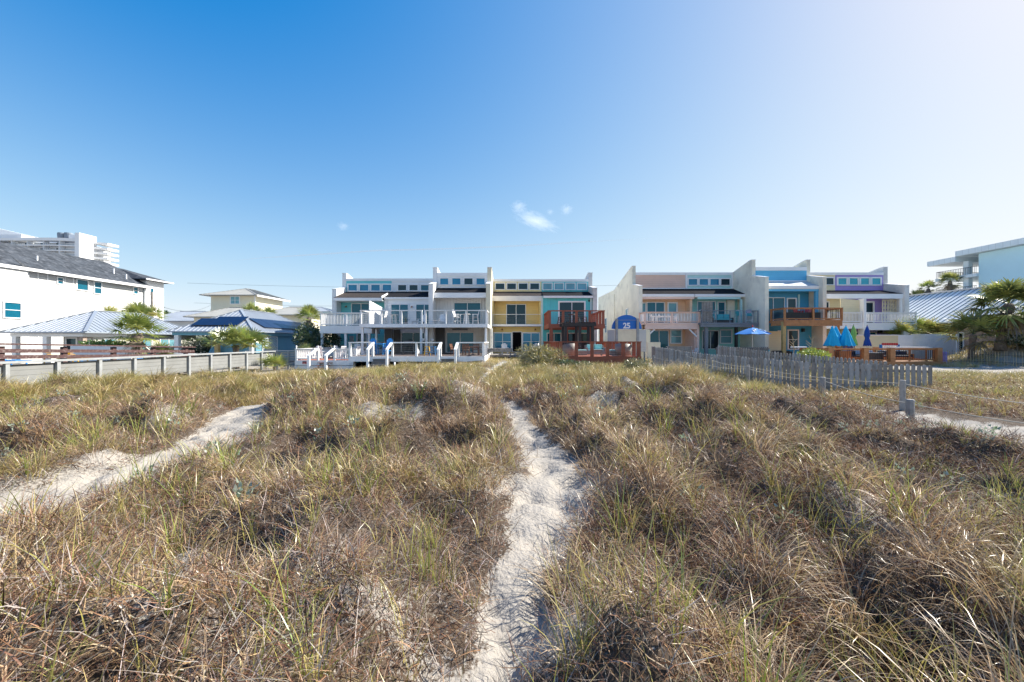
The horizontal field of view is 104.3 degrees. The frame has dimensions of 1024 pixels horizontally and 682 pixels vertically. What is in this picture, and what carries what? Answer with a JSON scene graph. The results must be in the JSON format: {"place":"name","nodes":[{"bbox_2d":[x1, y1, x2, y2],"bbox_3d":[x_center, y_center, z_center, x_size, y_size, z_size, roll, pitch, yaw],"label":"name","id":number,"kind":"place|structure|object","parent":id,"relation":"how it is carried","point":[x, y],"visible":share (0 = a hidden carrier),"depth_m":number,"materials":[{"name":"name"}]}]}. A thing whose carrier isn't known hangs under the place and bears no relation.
{"place":"outdoors","nodes":[
{"label":"outdoors","id":0,"kind":"place"},
{"bbox_2d":[12,363,215,376],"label":"patio","id":1,"kind":"structure","parent":0,"point":[148,375],"depth_m":29.59,"materials":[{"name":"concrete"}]},
{"bbox_2d":[70,339,134,361],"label":"planter wall","id":2,"kind":"structure","parent":1,"relation":"on","point":[103,342],"depth_m":28.40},
{"bbox_2d":[0,346,1023,681],"bbox_3d":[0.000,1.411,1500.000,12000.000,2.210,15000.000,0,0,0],"label":"ground","id":3,"kind":"structure","parent":0,"point":[474,660],"depth_m":3.18,"materials":[{"name":"brown plant"}]},
{"bbox_2d":[0,229,118,266],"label":"high-rise building","id":4,"kind":"structure","parent":3,"relation":"on","point":[82,245],"depth_m":233.00,"materials":[{"name":"white concrete"}]},
{"bbox_2d":[0,242,173,362],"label":"apartment house","id":5,"kind":"structure","parent":3,"relation":"on","point":[38,285],"depth_m":40.57,"materials":[{"name":"paint"}]},
{"bbox_2d":[2,301,22,318],"bbox_3d":[-45.520,-2.825,36.300,0.120,1.550,1.400,0,0,0],"label":"window","id":6,"kind":"structure","parent":5,"relation":"in","point":[10,309],"depth_m":36.31,"materials":[{"name":"teal glass"}]},
{"bbox_2d":[76,278,88,290],"bbox_3d":[-45.970,-6.000,42.625,0.120,1.200,1.250,0,0,0],"label":"window","id":7,"kind":"structure","parent":5,"relation":"in","point":[81,284],"depth_m":42.64,"materials":[{"name":"teal glass"}]},
{"bbox_2d":[93,281,101,294],"bbox_3d":[-45.970,-5.900,44.200,0.120,1.400,0.900,0,0,0],"label":"window","id":8,"kind":"structure","parent":5,"relation":"in","point":[97,286],"depth_m":44.18,"materials":[{"name":"teal glass"}]},
{"bbox_2d":[0,310,195,362],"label":"beach cottage","id":9,"kind":"structure","parent":3,"relation":"on","point":[76,328],"depth_m":33.58,"materials":[{"name":"metal"}]},
{"bbox_2d":[65,337,77,361],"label":"door","id":10,"kind":"structure","parent":9,"relation":"in","point":[68,340],"depth_m":33.19,"materials":[{"name":"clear glass"}]},
{"bbox_2d":[0,343,195,375],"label":"deck railing","id":11,"kind":"object","parent":3,"relation":"on","point":[65,351],"visible":0.68,"depth_m":20.79,"materials":[{"name":"brown wood"}]},
{"bbox_2d":[100,309,171,358],"bbox_3d":[-27.452,0.004,29.134,4.392,4.792,4.117,0,0,0],"label":"palm tree","id":12,"kind":"object","parent":3,"relation":"on","point":[135,322],"visible":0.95,"depth_m":28.65,"materials":[{"name":"green plant"}]},
{"bbox_2d":[104,300,169,319],"bbox_3d":[-43.804,-1.157,45.645,8.689,7.113,4.280,0,0,-10],"label":"palm tree","id":13,"kind":"object","parent":3,"relation":"on","point":[141,308],"visible":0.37,"depth_m":45.45,"materials":[{"name":"green plant"}]},
{"bbox_2d":[0,351,275,385],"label":"boardwalk fence","id":14,"kind":"object","parent":3,"relation":"on","point":[189,363],"visible":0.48,"depth_m":21.59,"materials":[{"name":"grey wood"}]},
{"bbox_2d":[147,341,175,357],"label":"palm tree","id":15,"kind":"object","parent":3,"relation":"on","point":[160,344],"visible":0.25,"depth_m":30.57,"materials":[{"name":"green plant"}]},
{"bbox_2d":[164,311,206,325],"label":"house","id":16,"kind":"structure","parent":3,"relation":"on","point":[177,318],"depth_m":88.00,"materials":[{"name":"metal"}]},
{"bbox_2d":[172,335,210,355],"bbox_3d":[-34.295,0.642,44.209,7.686,4.040,5.835,0,0,-28],"label":"hedge","id":17,"kind":"object","parent":3,"relation":"on","point":[202,348],"visible":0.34,"depth_m":42.91,"materials":[{"name":"green plant"}]},
{"bbox_2d":[183,307,254,353],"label":"house","id":18,"kind":"structure","parent":3,"relation":"on","point":[207,314],"depth_m":62.92,"materials":[{"name":"beige metal"}]},
{"bbox_2d":[196,324,276,368],"bbox_3d":[-24.285,0.572,35.335,6.725,4.370,4.325,0,0,0],"label":"palm tree","id":19,"kind":"object","parent":3,"relation":"on","point":[234,336],"visible":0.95,"depth_m":34.88,"materials":[{"name":"green plant"}]},
{"bbox_2d":[166,309,310,356],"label":"beach cottage","id":20,"kind":"structure","parent":3,"relation":"on","point":[279,329],"depth_m":40.50,"materials":[{"name":"metal"}]},
{"bbox_2d":[199,288,289,310],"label":"two storey house","id":21,"kind":"structure","parent":3,"relation":"on","point":[231,298],"depth_m":75.00,"materials":[{"name":"beige metal"}]},
{"bbox_2d":[241,301,278,314],"bbox_3d":[-35.292,-1.617,55.688,5.394,8.034,3.604,0,0,0],"label":"palm tree","id":22,"kind":"object","parent":3,"relation":"on","point":[249,306],"visible":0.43,"depth_m":55.29,"materials":[{"name":"green plant"}]},
{"bbox_2d":[255,353,290,370],"bbox_3d":[-19.304,2.163,32.273,2.598,2.829,2.725,0,0,-40],"label":"palmetto","id":23,"kind":"object","parent":3,"relation":"on","point":[276,359],"visible":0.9,"depth_m":31.96,"materials":[{"name":"green plant"}]},
{"bbox_2d":[275,350,301,368],"bbox_3d":[-19.300,1.660,34.600,2.400,1.680,0.240,0,0,0],"label":"boardwalk fence","id":24,"kind":"object","parent":3,"relation":"on","point":[287,354],"visible":0.34,"depth_m":34.60,"materials":[{"name":"grey wood"}]},
{"bbox_2d":[274,307,325,330],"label":"house","id":25,"kind":"structure","parent":3,"relation":"on","point":[288,312],"depth_m":61.12,"materials":[{"name":"beige metal"}]},
{"bbox_2d":[292,304,319,326],"bbox_3d":[-27.754,-1.386,54.150,4.144,7.573,4.008,0,0,-40],"label":"palm tree","id":26,"kind":"object","parent":3,"relation":"on","point":[310,309],"visible":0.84,"depth_m":53.73,"materials":[{"name":"green plant"}]},
{"bbox_2d":[291,322,341,347],"bbox_3d":[-20.407,0.070,41.756,4.648,4.249,5.460,0,0,-18],"label":"hedge","id":27,"kind":"object","parent":3,"relation":"on","point":[313,337],"visible":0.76,"depth_m":40.97,"materials":[{"name":"green plant"}]},
{"bbox_2d":[295,345,383,370],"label":"fence","id":28,"kind":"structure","parent":3,"relation":"on","point":[308,355],"depth_m":33.02,"materials":[{"name":"white wood"}]},
{"bbox_2d":[320,312,379,362],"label":"deck","id":29,"kind":"structure","parent":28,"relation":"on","point":[326,318],"depth_m":40.53,"materials":[{"name":"white wood"}]},
{"bbox_2d":[332,273,392,362],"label":"townhouse","id":30,"kind":"structure","parent":3,"relation":"on","point":[351,294],"depth_m":44.42,"materials":[{"name":"white paint"}]},
{"bbox_2d":[351,303,368,325],"bbox_3d":[-16.850,-2.940,44.465,2.200,2.560,0.130,0,0,0],"label":"french door","id":31,"kind":"structure","parent":30,"relation":"in","point":[355,307],"depth_m":44.48,"materials":[{"name":"teal glass"}]},
{"bbox_2d":[381,283,392,291],"bbox_3d":[-14.400,-6.150,45.870,1.270,0.940,0.120,0,0,0],"label":"window","id":32,"kind":"structure","parent":30,"relation":"in","point":[385,287],"depth_m":45.87,"materials":[{"name":"blue glass"}]},
{"bbox_2d":[384,278,432,362],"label":"townhouse","id":33,"kind":"structure","parent":3,"relation":"on","point":[409,294],"depth_m":43.20,"materials":[{"name":"white paint"}]},
{"bbox_2d":[391,304,408,323],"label":"sliding door","id":34,"kind":"structure","parent":33,"relation":"in","point":[405,314],"depth_m":43.19,"materials":[{"name":"teal glass"}]},
{"bbox_2d":[401,332,424,351],"bbox_3d":[-10.700,0.125,43.165,2.600,2.150,0.130,0,0,0],"label":"sliding door","id":35,"kind":"structure","parent":33,"relation":"in","point":[405,336],"depth_m":43.19,"materials":[{"name":"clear glass"}]},
{"bbox_2d":[415,304,428,323],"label":"sliding door","id":36,"kind":"structure","parent":33,"relation":"in","point":[423,307],"depth_m":43.19,"materials":[{"name":"teal glass"}]},
{"bbox_2d":[348,342,490,368],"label":"white deck","id":37,"kind":"structure","parent":3,"relation":"on","point":[380,359],"depth_m":31.40,"materials":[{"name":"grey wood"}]},
{"bbox_2d":[359,310,489,364],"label":"deck","id":38,"kind":"structure","parent":3,"relation":"on","point":[421,326],"depth_m":37.01,"materials":[{"name":"white wood"}]},
{"bbox_2d":[428,267,492,357],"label":"townhouse","id":39,"kind":"structure","parent":3,"relation":"on","point":[460,291],"depth_m":41.60,"materials":[{"name":"white paint"}]},
{"bbox_2d":[446,332,473,352],"bbox_3d":[-5.400,0.135,41.565,2.900,2.130,0.130,0,0,0],"label":"sliding door","id":40,"kind":"structure","parent":39,"relation":"in","point":[451,337],"depth_m":41.59,"materials":[{"name":"teal glass"}]},
{"bbox_2d":[454,302,480,323],"bbox_3d":[-4.700,-2.870,41.965,2.900,2.420,0.130,0,0,0],"label":"sliding door","id":41,"kind":"structure","parent":39,"relation":"in","point":[457,305],"depth_m":41.98,"materials":[{"name":"teal glass"}]},
{"bbox_2d":[487,348,511,359],"bbox_3d":[-1.250,1.310,36.980,2.500,1.280,1.040,0,0,0],"label":"wooden bench","id":42,"kind":"object","parent":3,"relation":"on","point":[499,350],"visible":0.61,"depth_m":36.46,"materials":[{"name":"grey wood"}]},
{"bbox_2d":[490,353,526,356],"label":"wood platform","id":43,"kind":"structure","parent":3,"relation":"on","point":[503,355],"depth_m":38.20,"materials":[{"name":"grey wood"}]},
{"bbox_2d":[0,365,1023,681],"bbox_3d":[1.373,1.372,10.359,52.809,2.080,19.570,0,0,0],"label":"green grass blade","id":44,"kind":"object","parent":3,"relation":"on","point":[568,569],"depth_m":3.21,"materials":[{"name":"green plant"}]},
{"bbox_2d":[0,344,1023,407],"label":"beach grass","id":45,"kind":"structure","parent":3,"relation":"on","point":[502,377],"depth_m":14.47,"materials":[{"name":"beige plant"}]},
{"bbox_2d":[1,373,1023,541],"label":"silver herb","id":46,"kind":"object","parent":3,"relation":"on","point":[237,490],"visible":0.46,"depth_m":6.12,"materials":[{"name":"plant"}]},
{"bbox_2d":[492,279,542,352],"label":"townhouse","id":47,"kind":"structure","parent":3,"relation":"on","point":[517,313],"depth_m":44.60,"materials":[{"name":"yellow paint"}]},
{"bbox_2d":[493,332,511,347],"bbox_3d":[-1.050,0.070,44.570,2.100,2.100,0.120,0,0,0],"label":"window","id":48,"kind":"structure","parent":47,"relation":"in","point":[499,338],"depth_m":44.59,"materials":[{"name":"blue glass"}]},
{"bbox_2d":[506,304,525,323],"bbox_3d":[0.470,-3.030,45.465,2.260,2.380,0.130,0,0,0],"label":"sliding door","id":49,"kind":"structure","parent":47,"relation":"in","point":[510,308],"depth_m":45.48,"materials":[{"name":"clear glass"}]},
{"bbox_2d":[512,332,521,351],"bbox_3d":[0.560,0.095,44.570,1.080,2.310,0.120,0,0,0],"label":"doorway","id":50,"kind":"structure","parent":47,"relation":"in","point":[516,336],"depth_m":44.59,"materials":[{"name":"black"}]},
{"bbox_2d":[522,332,539,350],"bbox_3d":[2.135,0.070,44.570,2.030,2.100,0.120,0,0,0],"label":"window","id":51,"kind":"structure","parent":47,"relation":"in","point":[528,338],"depth_m":44.59,"materials":[{"name":"blue glass"}]},
{"bbox_2d":[516,343,569,367],"bbox_3d":[1.713,1.040,23.395,2.997,2.093,2.586,0,0,-35],"label":"dune shrub","id":52,"kind":"object","parent":3,"relation":"on","point":[540,354],"visible":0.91,"depth_m":23.14,"materials":[{"name":"green plant"}]},
{"bbox_2d":[541,272,596,349],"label":"townhouse","id":53,"kind":"structure","parent":3,"relation":"on","point":[569,294],"depth_m":43.60,"materials":[{"name":"teal paint"}]},
{"bbox_2d":[558,301,585,323],"bbox_3d":[6.550,-3.010,43.570,3.000,2.740,0.120,0,0,0],"label":"sliding door","id":54,"kind":"structure","parent":53,"relation":"in","point":[562,305],"depth_m":43.59,"materials":[{"name":"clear glass"}]},
{"bbox_2d":[568,333,586,349],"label":"sliding door","id":55,"kind":"structure","parent":53,"relation":"in","point":[571,336],"depth_m":43.59,"materials":[{"name":"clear glass"}]},
{"bbox_2d":[550,358,592,368],"bbox_3d":[3.364,1.488,22.605,1.517,1.117,2.472,0,0,-37],"label":"dune shrub","id":56,"kind":"object","parent":3,"relation":"on","point":[566,361],"visible":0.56,"depth_m":22.53,"materials":[{"name":"green plant"}]},
{"bbox_2d":[543,341,641,363],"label":"rust red deck","id":57,"kind":"structure","parent":3,"relation":"on","point":[592,357],"depth_m":27.39,"materials":[{"name":"brown wood"}]},
{"bbox_2d":[562,343,574,355],"bbox_3d":[4.117,0.610,28.553,1.199,0.880,1.100,0,0,-20],"label":"wicker chair","id":58,"kind":"object","parent":57,"relation":"on","point":[569,349],"visible":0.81,"depth_m":28.09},
{"bbox_2d":[544,310,604,344],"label":"deck","id":59,"kind":"structure","parent":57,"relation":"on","point":[592,317],"depth_m":37.95,"materials":[{"name":"red wood"}]},
{"bbox_2d":[559,322,595,349],"bbox_3d":[5.875,-0.296,35.850,2.950,2.768,2.500,0,0,0],"label":"black pergola","id":60,"kind":"object","parent":57,"relation":"on","point":[576,325],"visible":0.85,"depth_m":34.78,"materials":[{"name":"metal"}]},
{"bbox_2d":[585,344,605,353],"bbox_3d":[6.500,0.650,31.200,1.500,0.780,0.800,0,0,0],"label":"sofa","id":61,"kind":"object","parent":57,"relation":"on","point":[597,347],"visible":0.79,"depth_m":31.25,"materials":[{"name":"fabric"}]},
{"bbox_2d":[615,343,631,355],"bbox_3d":[7.975,0.610,28.557,1.199,0.880,1.100,0,0,30],"label":"wicker chair","id":62,"kind":"object","parent":57,"relation":"on","point":[628,348],"visible":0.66,"depth_m":28.17,"materials":[{"name":"grey wicker"}]},
{"bbox_2d":[612,315,641,355],"bbox_3d":[10.370,-0.227,35.905,2.720,4.255,0.310,0,0,0],"label":"arched sign","id":63,"kind":"object","parent":3,"relation":"on","point":[626,322],"visible":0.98,"depth_m":36.00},
{"bbox_2d":[607,329,649,357],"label":"screen wall","id":64,"kind":"structure","parent":3,"relation":"on","point":[630,335],"depth_m":36.30,"materials":[{"name":"paint"}]},
{"bbox_2d":[622,356,653,369],"bbox_3d":[6.967,1.474,21.994,2.036,1.244,1.586,0,0,-40],"label":"dune shrub","id":65,"kind":"object","parent":3,"relation":"on","point":[632,364],"visible":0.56,"depth_m":21.78,"materials":[{"name":"green plant"}]},
{"bbox_2d":[598,266,700,356],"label":"townhouse","id":66,"kind":"structure","parent":3,"relation":"on","point":[642,296],"depth_m":44.99,"materials":[{"name":"white paint"}]},
{"bbox_2d":[647,302,664,322],"bbox_3d":[16.225,-3.150,44.965,2.050,2.500,0.130,0,0,0],"label":"sliding door","id":67,"kind":"structure","parent":66,"relation":"in","point":[651,306],"depth_m":44.99,"materials":[{"name":"teal glass"}]},
{"bbox_2d":[650,330,668,348],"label":"sliding door","id":68,"kind":"structure","parent":66,"relation":"in","point":[662,336],"depth_m":44.48,"materials":[{"name":"teal glass"}]},
{"bbox_2d":[667,302,677,322],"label":"door","id":69,"kind":"structure","parent":66,"relation":"in","point":[671,306],"depth_m":44.99,"materials":[{"name":"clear glass"}]},
{"bbox_2d":[670,329,681,343],"bbox_3d":[18.325,-0.500,44.470,1.350,1.600,0.120,0,0,0],"label":"window","id":70,"kind":"structure","parent":66,"relation":"in","point":[675,334],"depth_m":44.48,"materials":[{"name":"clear glass"}]},
{"bbox_2d":[647,342,659,358],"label":"wall","id":71,"kind":"structure","parent":3,"relation":"on","point":[649,347],"depth_m":33.80,"materials":[{"name":"paint"}]},
{"bbox_2d":[668,346,691,361],"bbox_3d":[12.050,1.140,28.630,1.700,1.520,0.060,0,0,0],"label":"wood panel","id":72,"kind":"object","parent":3,"relation":"on","point":[688,349],"visible":0.36,"depth_m":28.60,"materials":[{"name":"grey wood"}]},
{"bbox_2d":[685,272,758,357],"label":"townhouse","id":73,"kind":"structure","parent":3,"relation":"on","point":[716,292],"depth_m":44.50,"materials":[{"name":"paint"}]},
{"bbox_2d":[702,330,718,348],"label":"sliding door","id":74,"kind":"structure","parent":73,"relation":"in","point":[713,335],"depth_m":44.48,"materials":[{"name":"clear glass"}]},
{"bbox_2d":[709,314,733,322],"bbox_3d":[22.400,-2.415,42.600,2.200,0.930,0.800,0,0,0],"label":"lounge seat","id":75,"kind":"object","parent":73,"relation":"on","point":[722,319],"visible":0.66,"depth_m":42.22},
{"bbox_2d":[720,329,731,343],"bbox_3d":[23.900,-0.500,44.470,1.400,1.600,0.120,0,0,0],"label":"window","id":76,"kind":"structure","parent":73,"relation":"in","point":[725,334],"depth_m":44.48,"materials":[{"name":"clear glass"}]},
{"bbox_2d":[715,347,768,363],"bbox_3d":[15.925,1.160,27.545,3.750,1.480,0.090,0,0,0],"label":"dark picket fence","id":77,"kind":"object","parent":3,"relation":"on","point":[754,348],"visible":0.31,"depth_m":27.50,"materials":[{"name":"grey wood"}]},
{"bbox_2d":[735,325,770,346],"bbox_3d":[22.950,0.165,38.000,2.883,3.370,2.883,0,0,-34],"label":"open umbrella","id":78,"kind":"object","parent":3,"relation":"on","point":[752,331],"visible":0.98,"depth_m":37.37,"materials":[{"name":"fabric"}]},
{"bbox_2d":[733,259,842,360],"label":"townhouse","id":79,"kind":"structure","parent":3,"relation":"on","point":[775,296],"depth_m":41.53,"materials":[{"name":"paint"}]},
{"bbox_2d":[769,297,784,320],"bbox_3d":[27.525,-3.295,41.965,2.450,2.610,0.130,0,0,0],"label":"sliding door","id":80,"kind":"structure","parent":79,"relation":"in","point":[774,302],"depth_m":41.98,"materials":[{"name":"teal glass"}]},
{"bbox_2d":[786,298,796,311],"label":"door","id":81,"kind":"structure","parent":79,"relation":"in","point":[790,302],"depth_m":41.98,"materials":[{"name":"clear glass"}]},
{"bbox_2d":[787,329,798,349],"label":"door","id":82,"kind":"structure","parent":79,"relation":"in","point":[790,332],"depth_m":41.59,"materials":[{"name":"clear glass"}]},
{"bbox_2d":[652,346,931,391],"bbox_3d":[10.557,1.271,19.931,3.789,1.865,14.001,0,0,-23],"label":"picket fence","id":83,"kind":"object","parent":3,"relation":"on","point":[658,352],"visible":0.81,"depth_m":14.71,"materials":[{"name":"grey wood"}]},
{"bbox_2d":[718,345,888,380],"bbox_3d":[14.805,1.239,21.652,0.339,1.894,10.952,0,0,-7],"label":"picket fence","id":84,"kind":"object","parent":3,"relation":"on","point":[724,350],"visible":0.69,"depth_m":20.85,"materials":[{"name":"grey wood"}]},
{"bbox_2d":[797,347,830,363],"bbox_3d":[22.236,1.141,29.433,2.197,1.447,2.398,0,0,43],"label":"leafy bush","id":85,"kind":"object","parent":3,"relation":"on","point":[811,352],"visible":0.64,"depth_m":29.11,"materials":[{"name":"green plant"}]},
{"bbox_2d":[810,272,865,350],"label":"townhouse","id":86,"kind":"structure","parent":3,"relation":"on","point":[854,312],"depth_m":42.40,"materials":[{"name":"white paint"}]},
{"bbox_2d":[788,347,945,365],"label":"orange wood deck","id":87,"kind":"structure","parent":3,"relation":"on","point":[892,359],"depth_m":33.10,"materials":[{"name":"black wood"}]},
{"bbox_2d":[823,325,840,347],"bbox_3d":[27.761,0.145,34.503,1.213,3.110,1.270,0,0,-43],"label":"closed umbrella","id":88,"kind":"object","parent":87,"relation":"on","point":[832,339],"visible":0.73,"depth_m":34.27,"materials":[{"name":"blue fabric"}]},
{"bbox_2d":[840,326,855,345],"bbox_3d":[28.859,0.145,34.407,1.270,3.110,1.213,0,0,28],"label":"closed umbrella","id":89,"kind":"object","parent":87,"relation":"on","point":[846,338],"visible":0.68,"depth_m":34.14,"materials":[{"name":"blue fabric"}]},
{"bbox_2d":[863,325,871,347],"bbox_3d":[31.746,0.120,35.597,0.589,3.160,0.617,0,0,-8],"label":"closed umbrella","id":90,"kind":"object","parent":87,"relation":"on","point":[867,342],"visible":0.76,"depth_m":35.48,"materials":[{"name":"fabric"}]},
{"bbox_2d":[835,267,916,350],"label":"townhouse","id":91,"kind":"structure","parent":3,"relation":"on","point":[885,301],"depth_m":44.79,"materials":[{"name":"white paint"}]},
{"bbox_2d":[859,277,870,285],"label":"window","id":92,"kind":"structure","parent":91,"relation":"in","point":[863,281],"depth_m":45.86,"materials":[{"name":"teal glass"}]},
{"bbox_2d":[866,301,874,322],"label":"door","id":93,"kind":"structure","parent":91,"relation":"in","point":[870,305],"depth_m":45.18,"materials":[{"name":"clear glass"}]},
{"bbox_2d":[855,335,912,353],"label":"garden wall","id":94,"kind":"structure","parent":3,"relation":"on","point":[900,340],"depth_m":40.35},
{"bbox_2d":[899,380,905,409],"bbox_3d":[10.300,1.576,10.500,0.120,1.091,0.120,0,0,-22],"label":"rope post","id":95,"kind":"object","parent":3,"relation":"on","point":[902,391],"visible":0.74,"depth_m":10.46,"materials":[{"name":"grey wood"}]},
{"bbox_2d":[905,399,914,423],"bbox_3d":[8.600,1.688,8.600,0.139,0.856,0.139,0,0,-23],"label":"rope post","id":96,"kind":"object","parent":3,"relation":"on","point":[909,405],"visible":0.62,"depth_m":8.56,"materials":[{"name":"white wood"}]},
{"bbox_2d":[881,315,950,337],"bbox_3d":[43.367,-0.392,42.829,8.357,5.183,4.496,0,0,-12],"label":"palm tree","id":97,"kind":"object","parent":3,"relation":"on","point":[924,326],"visible":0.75,"depth_m":41.92,"materials":[{"name":"green plant"}]},
{"bbox_2d":[916,280,943,292],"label":"palm tree","id":98,"kind":"object","parent":3,"relation":"on","point":[930,283],"visible":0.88,"depth_m":65.67,"materials":[{"name":"green plant"}]},
{"bbox_2d":[912,333,958,358],"bbox_3d":[43.285,0.600,40.830,4.870,2.800,0.220,0,0,0],"label":"vinyl fence","id":99,"kind":"object","parent":3,"relation":"on","point":[931,340],"visible":0.44,"depth_m":40.80,"materials":[{"name":"white plastic"}]},
{"bbox_2d":[936,272,965,290],"bbox_3d":[68.163,-4.420,61.946,4.030,13.239,3.986,0,0,0],"label":"palm tree","id":100,"kind":"object","parent":3,"relation":"on","point":[953,276],"visible":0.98,"depth_m":61.74,"materials":[{"name":"green plant"}]},
{"bbox_2d":[909,282,1023,352],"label":"metal roofed building","id":101,"kind":"structure","parent":3,"relation":"on","point":[937,305],"depth_m":43.82,"materials":[{"name":"metal"}]},
{"bbox_2d":[933,309,1012,359],"bbox_3d":[38.876,-0.431,33.507,5.067,4.722,4.787,0,0,0],"label":"palm tree","id":102,"kind":"object","parent":3,"relation":"on","point":[973,324],"visible":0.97,"depth_m":33.17,"materials":[{"name":"green plant"}]},
{"bbox_2d":[927,238,1023,291],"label":"teal apartment block","id":103,"kind":"structure","parent":3,"relation":"on","point":[995,262],"depth_m":62.55,"materials":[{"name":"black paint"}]},
{"bbox_2d":[944,350,1023,366],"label":"sand fence","id":104,"kind":"object","parent":3,"relation":"on","point":[1001,362],"visible":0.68,"depth_m":31.45,"materials":[{"name":"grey wood"}]},
{"bbox_2d":[949,277,1023,350],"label":"palm tree","id":105,"kind":"object","parent":3,"relation":"on","point":[1008,291],"visible":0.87,"depth_m":32.60,"materials":[{"name":"green plant"}]},
{"bbox_2d":[995,333,1023,346],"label":"scrub","id":106,"kind":"object","parent":3,"relation":"on","point":[1019,342],"visible":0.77,"depth_m":32.12,"materials":[{"name":"green plant"}]},
{"bbox_2d":[0,364,1023,681],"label":"sand path","id":107,"kind":"structure","parent":0,"point":[552,482],"depth_m":3.97,"materials":[{"name":"beige sand"}]},
{"bbox_2d":[0,0,1023,340],"label":"sky","id":108,"kind":"structure","parent":0,"point":[287,146],"materials":[{"name":"blue"}]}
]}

